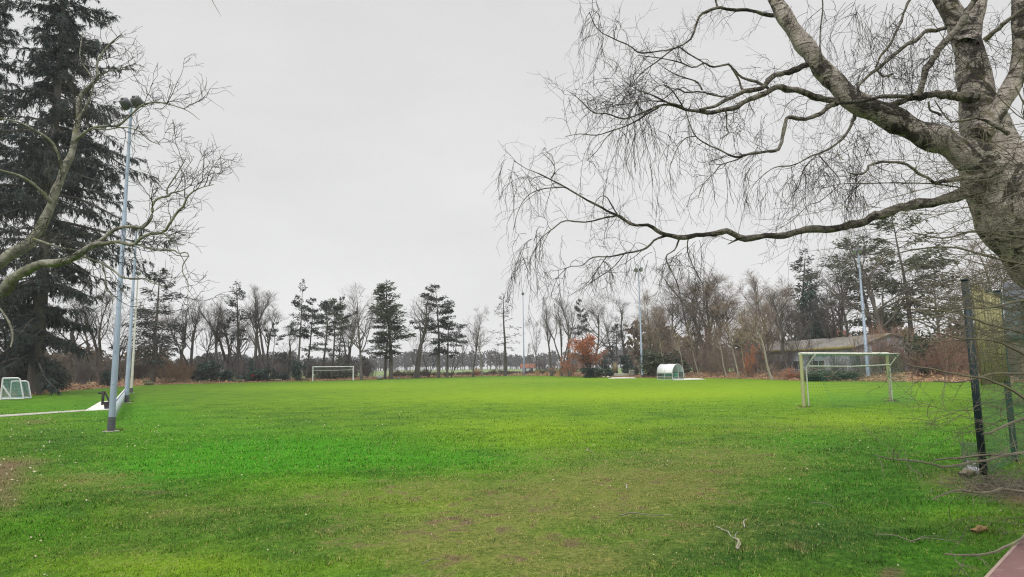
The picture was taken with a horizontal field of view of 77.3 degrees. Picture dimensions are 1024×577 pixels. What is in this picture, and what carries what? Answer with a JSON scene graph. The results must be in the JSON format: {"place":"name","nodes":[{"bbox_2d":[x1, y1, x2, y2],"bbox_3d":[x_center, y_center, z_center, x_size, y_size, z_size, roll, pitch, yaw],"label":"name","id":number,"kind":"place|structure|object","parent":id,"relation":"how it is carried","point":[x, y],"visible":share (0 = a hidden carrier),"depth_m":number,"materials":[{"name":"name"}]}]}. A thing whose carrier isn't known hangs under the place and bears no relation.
{"place":"outdoors","nodes":[
{"label":"outdoors","id":0,"kind":"place"},
{"bbox_2d":[72,367,795,388],"bbox_3d":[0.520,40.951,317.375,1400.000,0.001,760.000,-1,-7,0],"label":"ground","id":1,"kind":"structure","parent":0,"point":[381,373],"depth_m":348.06,"materials":[{"name":"soil"}]},
{"bbox_2d":[89,350,370,378],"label":"forest edge","id":2,"kind":"object","parent":1,"relation":"on","point":[281,357],"visible":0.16,"depth_m":181.85,"materials":[{"name":"plant"}]},
{"bbox_2d":[363,280,417,378],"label":"fir tree","id":3,"kind":"object","parent":1,"relation":"on","point":[388,315],"visible":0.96,"depth_m":121.50,"materials":[{"name":"green plant"}]},
{"bbox_2d":[176,346,632,370],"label":"forest","id":4,"kind":"object","parent":1,"relation":"on","point":[468,361],"visible":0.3,"depth_m":579.11,"materials":[{"name":"brown plant"}]},
{"bbox_2d":[740,333,922,374],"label":"barn","id":5,"kind":"structure","parent":1,"relation":"on","point":[834,344],"depth_m":80.53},
{"bbox_2d":[852,248,869,377],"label":"floodlight mast","id":6,"kind":"object","parent":1,"relation":"on","point":[856,251],"visible":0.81,"depth_m":72.03,"materials":[{"name":"metal"}]},
{"bbox_2d":[1002,283,1023,382],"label":"fence","id":7,"kind":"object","parent":1,"relation":"on","point":[1011,291],"visible":0.29,"depth_m":28.71,"materials":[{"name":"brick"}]},
{"bbox_2d":[0,402,1019,575],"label":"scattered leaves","id":8,"kind":"object","parent":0,"point":[350,502],"visible":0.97,"depth_m":13.73,"materials":[{"name":"brown plant"}]},
{"bbox_2d":[0,371,1022,395],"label":"woodland floor","id":9,"kind":"structure","parent":0,"point":[575,374],"depth_m":93.38,"materials":[{"name":"soil"}]},
{"bbox_2d":[0,0,38,350],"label":"spruce tree","id":10,"kind":"object","parent":9,"relation":"on","point":[5,22],"visible":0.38,"depth_m":67.87,"materials":[{"name":"green plant"}]},
{"bbox_2d":[46,369,72,390],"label":"holly bush","id":11,"kind":"object","parent":9,"relation":"on","point":[62,381],"visible":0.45,"depth_m":65.44,"materials":[{"name":"green plant"}]},
{"bbox_2d":[52,296,111,383],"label":"tree","id":12,"kind":"object","parent":9,"relation":"on","point":[72,336],"visible":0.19,"depth_m":95.33,"materials":[{"name":"brown plant"}]},
{"bbox_2d":[71,354,101,384],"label":"scrub bush","id":13,"kind":"object","parent":9,"relation":"on","point":[84,375],"visible":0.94,"depth_m":81.65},
{"bbox_2d":[0,342,173,382],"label":"back woods","id":14,"kind":"object","parent":9,"relation":"on","point":[93,352],"visible":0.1,"depth_m":124.48,"materials":[{"name":"plant"}]},
{"bbox_2d":[0,0,180,395],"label":"spruce tree","id":15,"kind":"object","parent":9,"relation":"on","point":[29,350],"visible":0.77,"depth_m":61.22,"materials":[{"name":"green plant"}]},
{"bbox_2d":[65,289,124,382],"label":"bare tree","id":16,"kind":"object","parent":9,"relation":"on","point":[98,350],"visible":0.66,"depth_m":94.35,"materials":[{"name":"brown plant"}]},
{"bbox_2d":[97,304,137,379],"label":"bare tree","id":17,"kind":"object","parent":9,"relation":"on","point":[121,342],"visible":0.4,"depth_m":102.60,"materials":[{"name":"brown plant"}]},
{"bbox_2d":[107,268,191,382],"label":"spruce tree","id":18,"kind":"object","parent":9,"relation":"on","point":[154,335],"visible":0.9,"depth_m":99.17,"materials":[{"name":"green plant"}]},
{"bbox_2d":[122,301,183,378],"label":"bare tree","id":19,"kind":"object","parent":9,"relation":"on","point":[157,357],"visible":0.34,"depth_m":105.27,"materials":[{"name":"brown plant"}]},
{"bbox_2d":[156,357,185,383],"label":"scrub bush","id":20,"kind":"object","parent":9,"relation":"on","point":[169,371],"visible":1,"depth_m":99.08,"materials":[{"name":"brown plant"}]},
{"bbox_2d":[153,296,207,378],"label":"bare tree","id":21,"kind":"object","parent":9,"relation":"on","point":[192,340],"visible":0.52,"depth_m":109.58,"materials":[{"name":"brown plant"}]},
{"bbox_2d":[167,301,209,371],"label":"bare tree","id":22,"kind":"object","parent":9,"relation":"on","point":[184,338],"visible":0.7,"depth_m":108.69,"materials":[{"name":"brown plant"}]},
{"bbox_2d":[195,359,229,380],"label":"holly bush","id":23,"kind":"object","parent":9,"relation":"on","point":[212,372],"visible":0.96,"depth_m":104.87,"materials":[{"name":"green plant"}]},
{"bbox_2d":[199,304,228,375],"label":"bare tree","id":24,"kind":"object","parent":9,"relation":"on","point":[210,343],"visible":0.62,"depth_m":112.15,"materials":[{"name":"brown plant"}]},
{"bbox_2d":[189,296,252,379],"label":"bare tree","id":25,"kind":"object","parent":9,"relation":"on","point":[221,345],"visible":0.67,"depth_m":111.95,"materials":[{"name":"brown plant"}]},
{"bbox_2d":[207,295,234,379],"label":"bare tree","id":26,"kind":"object","parent":9,"relation":"on","point":[216,343],"visible":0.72,"depth_m":111.26,"materials":[{"name":"brown plant"}]},
{"bbox_2d":[221,281,252,379],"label":"spruce tree","id":27,"kind":"object","parent":9,"relation":"on","point":[232,303],"visible":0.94,"depth_m":112.41,"materials":[{"name":"green plant"}]},
{"bbox_2d":[223,308,264,376],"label":"bare tree","id":28,"kind":"object","parent":9,"relation":"on","point":[247,348],"visible":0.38,"depth_m":127.67,"materials":[{"name":"brown plant"}]},
{"bbox_2d":[231,290,277,368],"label":"bare tree","id":29,"kind":"object","parent":9,"relation":"on","point":[255,341],"visible":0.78,"depth_m":113.71,"materials":[{"name":"brown plant"}]},
{"bbox_2d":[238,285,284,370],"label":"bare tree","id":30,"kind":"object","parent":9,"relation":"on","point":[255,323],"visible":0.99,"depth_m":111.83,"materials":[{"name":"brown plant"}]},
{"bbox_2d":[286,360,306,380],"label":"holly bush","id":31,"kind":"object","parent":9,"relation":"on","point":[296,367],"visible":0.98,"depth_m":111.66,"materials":[{"name":"green plant"}]},
{"bbox_2d":[283,279,316,370],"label":"spruce tree","id":32,"kind":"object","parent":9,"relation":"on","point":[292,323],"visible":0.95,"depth_m":114.32,"materials":[{"name":"green plant"}]},
{"bbox_2d":[291,297,329,380],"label":"spruce tree","id":33,"kind":"object","parent":9,"relation":"on","point":[316,321],"visible":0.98,"depth_m":114.50,"materials":[{"name":"green plant"}]},
{"bbox_2d":[315,300,348,378],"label":"pine tree","id":34,"kind":"object","parent":9,"relation":"on","point":[325,306],"visible":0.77,"depth_m":118.42,"materials":[{"name":"green plant"}]},
{"bbox_2d":[314,298,354,378],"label":"pine tree","id":35,"kind":"object","parent":9,"relation":"on","point":[329,328],"visible":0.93,"depth_m":118.16,"materials":[{"name":"green plant"}]},
{"bbox_2d":[329,304,367,377],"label":"bare tree","id":36,"kind":"object","parent":9,"relation":"on","point":[347,360],"visible":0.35,"depth_m":124.11,"materials":[{"name":"brown plant"}]},
{"bbox_2d":[361,309,408,378],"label":"spruce tree","id":37,"kind":"object","parent":9,"relation":"on","point":[381,341],"visible":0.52,"depth_m":122.03,"materials":[{"name":"green plant"}]},
{"bbox_2d":[487,293,520,375],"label":"larch tree","id":38,"kind":"object","parent":9,"relation":"on","point":[505,353],"visible":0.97,"depth_m":146.87,"materials":[{"name":"brown plant"}]},
{"bbox_2d":[539,298,557,375],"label":"bare tree","id":39,"kind":"object","parent":9,"relation":"on","point":[548,341],"visible":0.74,"depth_m":136.67,"materials":[{"name":"brown plant"}]},
{"bbox_2d":[538,297,578,375],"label":"bare tree","id":40,"kind":"object","parent":9,"relation":"on","point":[560,331],"visible":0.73,"depth_m":131.13,"materials":[{"name":"brown plant"}]},
{"bbox_2d":[555,298,588,375],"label":"bare tree","id":41,"kind":"object","parent":9,"relation":"on","point":[565,317],"visible":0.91,"depth_m":126.90,"materials":[{"name":"brown plant"}]},
{"bbox_2d":[570,299,594,370],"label":"spruce tree","id":42,"kind":"object","parent":9,"relation":"on","point":[580,311],"visible":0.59,"depth_m":127.87,"materials":[{"name":"green plant"}]},
{"bbox_2d":[568,293,619,371],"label":"bare tree","id":43,"kind":"object","parent":9,"relation":"on","point":[592,317],"visible":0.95,"depth_m":123.42,"materials":[{"name":"brown plant"}]},
{"bbox_2d":[584,304,633,368],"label":"bare tree","id":44,"kind":"object","parent":9,"relation":"on","point":[606,327],"visible":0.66,"depth_m":129.70,"materials":[{"name":"brown plant"}]},
{"bbox_2d":[599,324,629,363],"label":"spruce tree","id":45,"kind":"object","parent":9,"relation":"on","point":[614,346],"visible":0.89,"depth_m":117.05,"materials":[{"name":"green plant"}]},
{"bbox_2d":[607,298,632,372],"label":"bare tree","id":46,"kind":"object","parent":9,"relation":"on","point":[622,311],"visible":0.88,"depth_m":121.64,"materials":[{"name":"brown plant"}]},
{"bbox_2d":[636,347,664,376],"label":"evergreen bush","id":47,"kind":"object","parent":9,"relation":"on","point":[649,366],"visible":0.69,"depth_m":103.00,"materials":[{"name":"green plant"}]},
{"bbox_2d":[630,288,677,354],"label":"bare tree","id":48,"kind":"object","parent":9,"relation":"on","point":[650,324],"visible":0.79,"depth_m":108.53,"materials":[{"name":"brown plant"}]},
{"bbox_2d":[629,300,689,351],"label":"bare tree","id":49,"kind":"object","parent":9,"relation":"on","point":[666,333],"visible":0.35,"depth_m":117.68,"materials":[{"name":"brown plant"}]},
{"bbox_2d":[647,350,692,375],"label":"evergreen bush","id":50,"kind":"object","parent":9,"relation":"on","point":[677,360],"visible":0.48,"depth_m":101.56,"materials":[{"name":"green plant"}]},
{"bbox_2d":[638,282,708,359],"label":"bare tree","id":51,"kind":"object","parent":9,"relation":"on","point":[678,320],"visible":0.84,"depth_m":107.18,"materials":[{"name":"brown plant"}]},
{"bbox_2d":[647,265,747,371],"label":"bare tree","id":52,"kind":"object","parent":9,"relation":"on","point":[669,272],"visible":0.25,"depth_m":120.27,"materials":[{"name":"brown plant"}]},
{"bbox_2d":[656,273,740,372],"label":"bare tree","id":53,"kind":"object","parent":9,"relation":"on","point":[702,324],"visible":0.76,"depth_m":108.60,"materials":[{"name":"brown plant"}]},
{"bbox_2d":[678,263,752,372],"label":"bare tree","id":54,"kind":"object","parent":9,"relation":"on","point":[717,280],"visible":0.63,"depth_m":111.38,"materials":[{"name":"brown plant"}]},
{"bbox_2d":[705,328,730,375],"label":"scrub bush","id":55,"kind":"object","parent":9,"relation":"on","point":[723,353],"visible":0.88,"depth_m":94.49,"materials":[{"name":"plant"}]},
{"bbox_2d":[705,302,743,376],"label":"birch sapling","id":56,"kind":"object","parent":9,"relation":"on","point":[715,308],"visible":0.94,"depth_m":89.85,"materials":[{"name":"brown plant"}]},
{"bbox_2d":[699,277,759,372],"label":"bare tree","id":57,"kind":"object","parent":9,"relation":"on","point":[717,299],"visible":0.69,"depth_m":107.53,"materials":[{"name":"brown plant"}]},
{"bbox_2d":[739,343,764,377],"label":"leafy bush","id":58,"kind":"object","parent":9,"relation":"on","point":[751,361],"visible":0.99,"depth_m":87.29,"materials":[{"name":"brown plant"}]},
{"bbox_2d":[734,301,791,366],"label":"bare tree","id":59,"kind":"object","parent":9,"relation":"on","point":[745,319],"visible":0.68,"depth_m":91.60,"materials":[{"name":"brown plant"}]},
{"bbox_2d":[726,268,806,344],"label":"bare tree","id":60,"kind":"object","parent":9,"relation":"on","point":[753,283],"visible":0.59,"depth_m":104.17,"materials":[{"name":"brown plant"}]},
{"bbox_2d":[733,276,814,347],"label":"bare tree","id":61,"kind":"object","parent":9,"relation":"on","point":[790,309],"visible":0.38,"depth_m":107.25,"materials":[{"name":"brown plant"}]},
{"bbox_2d":[764,291,795,372],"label":"bare tree","id":62,"kind":"object","parent":9,"relation":"on","point":[773,297],"visible":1,"depth_m":84.17,"materials":[{"name":"brown plant"}]},
{"bbox_2d":[778,326,802,370],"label":"scrub bush","id":63,"kind":"object","parent":9,"relation":"on","point":[791,357],"visible":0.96,"depth_m":83.64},
{"bbox_2d":[768,304,818,344],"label":"bare tree","id":64,"kind":"object","parent":9,"relation":"on","point":[786,324],"visible":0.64,"depth_m":97.40,"materials":[{"name":"brown plant"}]},
{"bbox_2d":[787,278,825,340],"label":"holly bush","id":65,"kind":"object","parent":9,"relation":"on","point":[819,334],"visible":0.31,"depth_m":104.00,"materials":[{"name":"green plant"}]},
{"bbox_2d":[784,247,830,325],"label":"spruce tree","id":66,"kind":"object","parent":9,"relation":"on","point":[800,265],"visible":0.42,"depth_m":112.11,"materials":[{"name":"green plant"}]},
{"bbox_2d":[783,268,832,339],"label":"pine tree","id":67,"kind":"object","parent":9,"relation":"on","point":[799,289],"visible":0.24,"depth_m":108.00,"materials":[{"name":"green plant"}]},
{"bbox_2d":[788,308,829,369],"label":"sapling","id":68,"kind":"object","parent":9,"relation":"on","point":[801,332],"visible":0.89,"depth_m":85.46,"materials":[{"name":"brown plant"}]},
{"bbox_2d":[623,316,1010,371],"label":"side woods","id":69,"kind":"object","parent":9,"relation":"on","point":[635,351],"visible":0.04,"depth_m":136.16,"materials":[{"name":"plant"}]},
{"bbox_2d":[799,281,851,337],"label":"bare tree","id":70,"kind":"object","parent":9,"relation":"on","point":[824,313],"visible":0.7,"depth_m":90.41,"materials":[{"name":"brown plant"}]},
{"bbox_2d":[804,368,848,380],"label":"evergreen bush","id":71,"kind":"object","parent":9,"relation":"on","point":[812,374],"visible":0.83,"depth_m":70.71,"materials":[{"name":"green plant"}]},
{"bbox_2d":[815,288,843,338],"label":"bare tree","id":72,"kind":"object","parent":9,"relation":"on","point":[834,332],"visible":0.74,"depth_m":86.33,"materials":[{"name":"brown plant"}]},
{"bbox_2d":[800,250,872,335],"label":"bare tree","id":73,"kind":"object","parent":9,"relation":"on","point":[811,275],"visible":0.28,"depth_m":101.13,"materials":[{"name":"brown plant"}]},
{"bbox_2d":[825,278,872,336],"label":"bare tree","id":74,"kind":"object","parent":9,"relation":"on","point":[844,315],"visible":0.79,"depth_m":83.59,"materials":[{"name":"brown plant"}]},
{"bbox_2d":[817,237,930,335],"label":"pine tree","id":75,"kind":"object","parent":9,"relation":"on","point":[869,322],"visible":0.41,"depth_m":92.83,"materials":[{"name":"green plant"}]},
{"bbox_2d":[852,321,904,375],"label":"scrub bush","id":76,"kind":"object","parent":9,"relation":"on","point":[875,358],"visible":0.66,"depth_m":71.86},
{"bbox_2d":[800,226,966,333],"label":"bare tree","id":77,"kind":"object","parent":9,"relation":"on","point":[878,319],"visible":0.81,"depth_m":81.25,"materials":[{"name":"brown plant"}]},
{"bbox_2d":[855,212,962,338],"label":"pine tree","id":78,"kind":"object","parent":9,"relation":"on","point":[897,317],"visible":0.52,"depth_m":84.34,"materials":[{"name":"green plant"}]},
{"bbox_2d":[900,326,952,375],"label":"evergreen bush","id":79,"kind":"object","parent":9,"relation":"on","point":[915,340],"visible":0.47,"depth_m":69.56,"materials":[{"name":"green plant"}]},
{"bbox_2d":[886,259,969,369],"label":"bare tree","id":80,"kind":"object","parent":9,"relation":"on","point":[937,318],"visible":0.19,"depth_m":93.61,"materials":[{"name":"brown plant"}]},
{"bbox_2d":[903,340,967,376],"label":"scrub bush","id":81,"kind":"object","parent":9,"relation":"on","point":[936,358],"visible":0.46,"depth_m":67.81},
{"bbox_2d":[934,320,966,377],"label":"scrub bush","id":82,"kind":"object","parent":9,"relation":"on","point":[946,364],"visible":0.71,"depth_m":65.23,"materials":[{"name":"plant"}]},
{"bbox_2d":[913,236,1011,330],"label":"bare tree","id":83,"kind":"object","parent":9,"relation":"on","point":[972,266],"visible":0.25,"depth_m":72.23,"materials":[{"name":"brown plant"}]},
{"bbox_2d":[0,375,1023,576],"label":"football field","id":84,"kind":"structure","parent":0,"point":[494,391],"depth_m":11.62,"materials":[{"name":"plant"}]},
{"bbox_2d":[0,377,23,399],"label":"training goal","id":85,"kind":"object","parent":84,"relation":"on","point":[6,391],"visible":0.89,"depth_m":49.45,"materials":[{"name":"white paint"}]},
{"bbox_2d":[9,380,31,398],"bbox_3d":[-39.308,8.083,51.253,1.429,1.420,2.109,5,-9,-37],"label":"training goal","id":86,"kind":"object","parent":84,"relation":"on","point":[27,389],"visible":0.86,"depth_m":50.69,"materials":[{"name":"white paint"}]},
{"bbox_2d":[0,0,243,361],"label":"oak tree","id":87,"kind":"object","parent":84,"relation":"on","point":[18,250],"visible":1,"depth_m":7.01,"materials":[{"name":"brown plant"}]},
{"bbox_2d":[102,95,143,431],"bbox_3d":[-13.594,-1.006,22.318,0.919,11.868,0.477,-3,-7,18],"label":"floodlight mast","id":88,"kind":"object","parent":84,"relation":"on","point":[126,102],"visible":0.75,"depth_m":22.07,"materials":[{"name":"metal"}]},
{"bbox_2d":[124,224,138,402],"bbox_3d":[-25.048,1.610,42.169,0.597,11.790,0.894,1,-7,-17],"label":"floodlight mast","id":89,"kind":"object","parent":84,"relation":"on","point":[127,376],"visible":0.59,"depth_m":41.88,"materials":[{"name":"metal"}]},
{"bbox_2d":[129,271,140,392],"bbox_3d":[-35.934,4.116,61.004,0.453,11.671,0.416,-1,-7,0],"label":"floodlight mast","id":90,"kind":"object","parent":84,"relation":"on","point":[138,273],"visible":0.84,"depth_m":60.80,"materials":[{"name":"metal"}]},
{"bbox_2d":[331,284,385,379],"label":"bare tree","id":91,"kind":"object","parent":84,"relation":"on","point":[359,340],"visible":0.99,"depth_m":116.51,"materials":[{"name":"brown plant"}]},
{"bbox_2d":[405,283,438,377],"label":"bare tree","id":92,"kind":"object","parent":84,"relation":"on","point":[418,358],"visible":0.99,"depth_m":127.74,"materials":[{"name":"brown plant"}]},
{"bbox_2d":[409,284,467,377],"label":"spruce tree","id":93,"kind":"object","parent":84,"relation":"on","point":[443,307],"visible":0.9,"depth_m":130.54,"materials":[{"name":"green plant"}]},
{"bbox_2d":[430,306,466,377],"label":"spruce tree","id":94,"kind":"object","parent":84,"relation":"on","point":[445,351],"visible":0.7,"depth_m":132.31,"materials":[{"name":"green plant"}]},
{"bbox_2d":[464,306,495,376],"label":"bare tree","id":95,"kind":"object","parent":84,"relation":"on","point":[476,334],"visible":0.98,"depth_m":137.14,"materials":[{"name":"brown plant"}]},
{"bbox_2d":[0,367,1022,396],"bbox_3d":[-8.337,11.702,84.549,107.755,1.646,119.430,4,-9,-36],"label":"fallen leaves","id":96,"kind":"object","parent":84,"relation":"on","point":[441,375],"visible":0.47,"depth_m":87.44,"materials":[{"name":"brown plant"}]},
{"bbox_2d":[566,333,607,369],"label":"copper beech","id":97,"kind":"object","parent":84,"relation":"on","point":[583,347],"visible":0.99,"depth_m":112.22,"materials":[{"name":"brown plant"}]},
{"bbox_2d":[578,367,606,377],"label":"holly bush","id":98,"kind":"object","parent":84,"relation":"on","point":[590,371],"visible":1,"depth_m":110.22,"materials":[{"name":"green plant"}]},
{"bbox_2d":[657,364,683,379],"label":"dugout","id":99,"kind":"object","parent":84,"relation":"on","point":[667,370],"visible":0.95,"depth_m":87.64,"materials":[{"name":"grey"}]},
{"bbox_2d":[485,0,1023,347],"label":"birch tree","id":100,"kind":"object","parent":84,"relation":"on","point":[963,27],"visible":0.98,"depth_m":7.88,"materials":[{"name":"grey plant"}]},
{"bbox_2d":[734,305,777,379],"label":"birch sapling","id":101,"kind":"object","parent":84,"relation":"on","point":[766,361],"visible":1,"depth_m":79.78,"materials":[{"name":"brown plant"}]},
{"bbox_2d":[798,352,913,407],"bbox_3d":[16.758,4.331,30.779,7.208,2.564,1.438,3,-8,-30],"label":"football goal","id":102,"kind":"object","parent":84,"relation":"on","point":[887,365],"visible":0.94,"depth_m":30.25,"materials":[{"name":"white paint"}]},
{"bbox_2d":[784,6,1023,576],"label":"thorn bush","id":103,"kind":"object","parent":84,"relation":"on","point":[982,332],"visible":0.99,"depth_m":5.52,"materials":[{"name":"plant"}]},
{"bbox_2d":[916,456,1023,504],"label":"brushwood","id":104,"kind":"object","parent":84,"relation":"on","point":[983,486],"visible":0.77,"depth_m":10.04,"materials":[{"name":"plant"}]},
{"bbox_2d":[960,278,1023,476],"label":"ball fence","id":105,"kind":"object","parent":84,"relation":"on","point":[980,439],"visible":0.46,"depth_m":11.77,"materials":[{"name":"green"}]},
{"bbox_2d":[984,534,1023,576],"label":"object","id":106,"kind":"object","parent":84,"relation":"on","point":[1010,563],"visible":1,"depth_m":3.93,"materials":[{"name":"red stone"}]},
{"bbox_2d":[0,0,1023,372],"label":"sky","id":107,"kind":"structure","parent":0,"point":[367,134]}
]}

